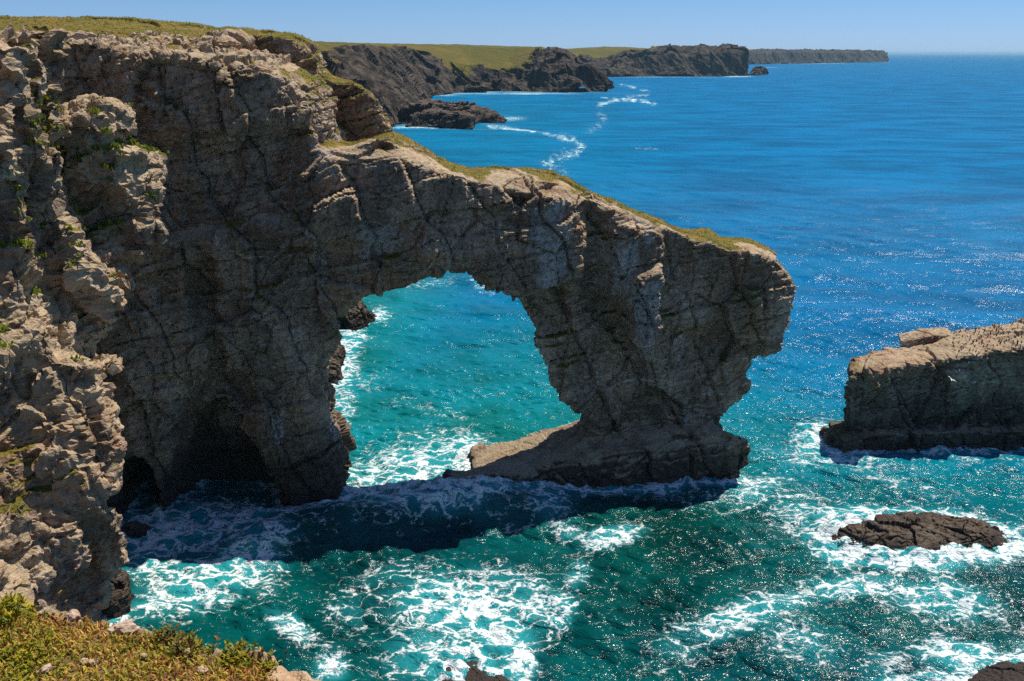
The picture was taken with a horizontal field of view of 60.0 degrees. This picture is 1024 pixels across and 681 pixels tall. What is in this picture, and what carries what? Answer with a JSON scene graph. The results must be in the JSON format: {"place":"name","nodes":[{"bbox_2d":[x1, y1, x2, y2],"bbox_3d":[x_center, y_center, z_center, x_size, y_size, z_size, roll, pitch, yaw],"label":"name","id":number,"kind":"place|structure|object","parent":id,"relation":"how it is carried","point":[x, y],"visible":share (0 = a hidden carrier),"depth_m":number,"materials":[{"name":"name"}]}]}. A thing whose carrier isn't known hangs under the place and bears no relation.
{"place":"outdoors","nodes":[
{"label":"outdoors","id":0,"kind":"place"},
{"bbox_2d":[0,606,320,680],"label":"ground","id":1,"kind":"structure","parent":0,"point":[282,674],"depth_m":4.30,"materials":[{"name":"green plant"}]},
{"bbox_2d":[0,591,59,634],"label":"samphire","id":2,"kind":"object","parent":1,"relation":"on","point":[8,603],"visible":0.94,"depth_m":4.62,"materials":[{"name":"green plant"}]},
{"bbox_2d":[0,621,75,680],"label":"samphire","id":3,"kind":"object","parent":1,"relation":"on","point":[26,655],"visible":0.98,"depth_m":4.31,"materials":[{"name":"green plant"}]},
{"bbox_2d":[37,663,52,672],"bbox_3d":[-2.227,1.563,4.229,0.053,0.024,0.065,0,18,0],"label":"stone","id":4,"kind":"object","parent":1,"relation":"on","point":[46,667],"visible":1,"depth_m":4.22,"materials":[{"name":"beige stone"}]},
{"bbox_2d":[64,609,80,624],"bbox_3d":[-2.297,1.448,4.630,0.092,0.088,0.068,16,24,40],"label":"stone","id":5,"kind":"object","parent":1,"relation":"on","point":[71,615],"visible":0.97,"depth_m":4.61,"materials":[{"name":"beige stone"}]},
{"bbox_2d":[79,658,87,664],"bbox_3d":[-2.066,1.550,4.283,0.038,0.033,0.041,0,18,0],"label":"stone","id":6,"kind":"object","parent":1,"relation":"on","point":[83,661],"visible":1,"depth_m":4.27,"materials":[{"name":"beige stone"}]},
{"bbox_2d":[87,658,98,665],"bbox_3d":[-2.018,1.551,4.276,0.056,0.031,0.039,0,18,0],"label":"stone","id":7,"kind":"object","parent":1,"relation":"on","point":[92,662],"visible":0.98,"depth_m":4.26,"materials":[{"name":"beige stone"}]},
{"bbox_2d":[106,619,139,634],"bbox_3d":[-1.990,1.474,4.534,0.163,0.069,0.076,-8,19,-22],"label":"stone","id":8,"kind":"object","parent":1,"relation":"on","point":[129,627],"visible":0.96,"depth_m":4.51,"materials":[{"name":"beige stone"}]},
{"bbox_2d":[124,635,150,649],"bbox_3d":[-1.883,1.505,4.437,0.110,0.078,0.135,14,23,37],"label":"samphire","id":9,"kind":"object","parent":1,"relation":"on","point":[134,640],"visible":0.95,"depth_m":4.43,"materials":[{"name":"green plant"}]},
{"bbox_2d":[143,624,220,667],"bbox_3d":[-1.625,1.569,4.462,0.392,0.275,0.426,0,18,0],"label":"samphire","id":10,"kind":"object","parent":1,"relation":"on","point":[172,638],"visible":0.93,"depth_m":4.43,"materials":[{"name":"green plant"}]},
{"bbox_2d":[182,648,189,656],"bbox_3d":[-1.592,1.527,4.348,0.045,0.035,0.043,0,18,0],"label":"stone","id":11,"kind":"object","parent":1,"relation":"on","point":[183,652],"visible":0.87,"depth_m":4.33,"materials":[{"name":"beige stone"}]},
{"bbox_2d":[197,665,207,673],"bbox_3d":[-1.475,1.569,4.226,0.049,0.033,0.050,-11,21,-31],"label":"stone","id":12,"kind":"object","parent":1,"relation":"on","point":[201,668],"visible":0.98,"depth_m":4.21,"materials":[{"name":"beige stone"}]},
{"bbox_2d":[213,637,261,677],"bbox_3d":[-1.351,1.597,4.342,0.233,0.294,0.290,-9,20,-27],"label":"samphire","id":13,"kind":"object","parent":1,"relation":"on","point":[240,653],"visible":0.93,"depth_m":4.29,"materials":[{"name":"green plant"}]},
{"bbox_2d":[257,649,280,678],"bbox_3d":[-1.173,1.555,4.253,0.114,0.081,0.172,0,18,0],"label":"samphire","id":14,"kind":"object","parent":1,"relation":"on","point":[267,665],"visible":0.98,"depth_m":4.26,"materials":[{"name":"green plant"}]},
{"bbox_2d":[0,16,392,624],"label":"cliff","id":15,"kind":"structure","parent":0,"point":[220,373],"depth_m":74.79,"materials":[{"name":"stone"}]},
{"bbox_2d":[0,90,169,371],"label":"ledge plants","id":16,"kind":"object","parent":15,"relation":"on","point":[93,110],"visible":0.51,"depth_m":52.56,"materials":[{"name":"green plant"}]},
{"bbox_2d":[0,15,388,512],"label":"grass","id":17,"kind":"structure","parent":15,"relation":"on","point":[169,45],"depth_m":85.60,"materials":[{"name":"green plant"}]},
{"bbox_2d":[0,0,1023,53],"label":"sky","id":18,"kind":"structure","parent":0,"point":[890,26],"materials":[{"name":"blue"}]},
{"bbox_2d":[97,54,1023,680],"bbox_3d":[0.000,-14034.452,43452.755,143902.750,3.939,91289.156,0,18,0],"label":"sea","id":19,"kind":"structure","parent":0,"point":[875,206],"depth_m":87.79,"materials":[{"name":"liquid"}]},
{"bbox_2d":[102,569,134,618],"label":"boulder","id":20,"kind":"object","parent":19,"relation":"in","point":[122,596],"visible":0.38,"depth_m":67.61,"materials":[{"name":"stone"}]},
{"bbox_2d":[121,520,150,537],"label":"cave boulder","id":21,"kind":"object","parent":19,"relation":"in","point":[135,528],"visible":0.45,"depth_m":78.74,"materials":[{"name":"black stone"}]},
{"bbox_2d":[328,342,345,384],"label":"ledge rock","id":22,"kind":"object","parent":19,"relation":"in","point":[337,359],"visible":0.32,"depth_m":117.27,"materials":[{"name":"stone"}]},
{"bbox_2d":[338,299,376,330],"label":"boulder pile","id":23,"kind":"object","parent":19,"relation":"in","point":[359,316],"visible":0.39,"depth_m":139.44,"materials":[{"name":"stone"}]},
{"bbox_2d":[396,98,506,127],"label":"reef","id":24,"kind":"object","parent":19,"relation":"in","point":[426,112],"visible":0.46,"depth_m":541.89},
{"bbox_2d":[439,110,475,129],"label":"islet","id":25,"kind":"object","parent":19,"relation":"in","point":[462,119],"visible":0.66,"depth_m":509.41,"materials":[{"name":"grey stone"}]},
{"bbox_2d":[315,41,613,126],"bbox_3d":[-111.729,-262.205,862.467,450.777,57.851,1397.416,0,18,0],"label":"headland","id":26,"kind":"structure","parent":19,"relation":"in","point":[393,78],"depth_m":981.57,"materials":[{"name":"grey stone"}]},
{"bbox_2d":[442,660,509,680],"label":"submerged rock","id":27,"kind":"object","parent":19,"relation":"in","point":[474,673],"visible":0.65,"depth_m":61.73,"materials":[{"name":"brown stone"}]},
{"bbox_2d":[340,131,795,487],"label":"rock arch","id":28,"kind":"object","parent":19,"relation":"in","point":[654,336],"visible":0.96,"depth_m":84.21,"materials":[{"name":"stone"}]},
{"bbox_2d":[566,43,748,76],"bbox_3d":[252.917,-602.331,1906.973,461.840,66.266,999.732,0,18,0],"label":"headland","id":29,"kind":"structure","parent":19,"relation":"in","point":[723,59],"depth_m":1669.85,"materials":[{"name":"grey stone"}]},
{"bbox_2d":[749,66,768,75],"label":"stack","id":30,"kind":"object","parent":19,"relation":"in","point":[758,70],"visible":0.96,"depth_m":1757.30,"materials":[{"name":"grey stone"}]},
{"bbox_2d":[748,48,888,63],"bbox_3d":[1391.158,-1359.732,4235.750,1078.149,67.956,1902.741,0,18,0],"label":"headland","id":31,"kind":"structure","parent":19,"relation":"in","point":[774,56],"depth_m":3856.84,"materials":[{"name":"grey stone"}]},
{"bbox_2d":[831,511,1007,551],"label":"skerry","id":32,"kind":"structure","parent":19,"relation":"in","point":[925,530],"depth_m":77.34,"materials":[{"name":"brown stone"}]},
{"bbox_2d":[819,318,1023,452],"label":"sea stack","id":33,"kind":"object","parent":19,"relation":"in","point":[905,398],"visible":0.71,"depth_m":95.20,"materials":[{"name":"stone"}]},
{"bbox_2d":[898,327,952,347],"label":"rock slab","id":34,"kind":"object","parent":33,"relation":"on","point":[919,336],"visible":0.97,"depth_m":98.06,"materials":[{"name":"stone"}]},
{"bbox_2d":[968,661,1023,680],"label":"corner rock","id":35,"kind":"object","parent":19,"relation":"in","point":[1005,671],"visible":0.95,"depth_m":60.95,"materials":[{"name":"brown stone"}]}
]}

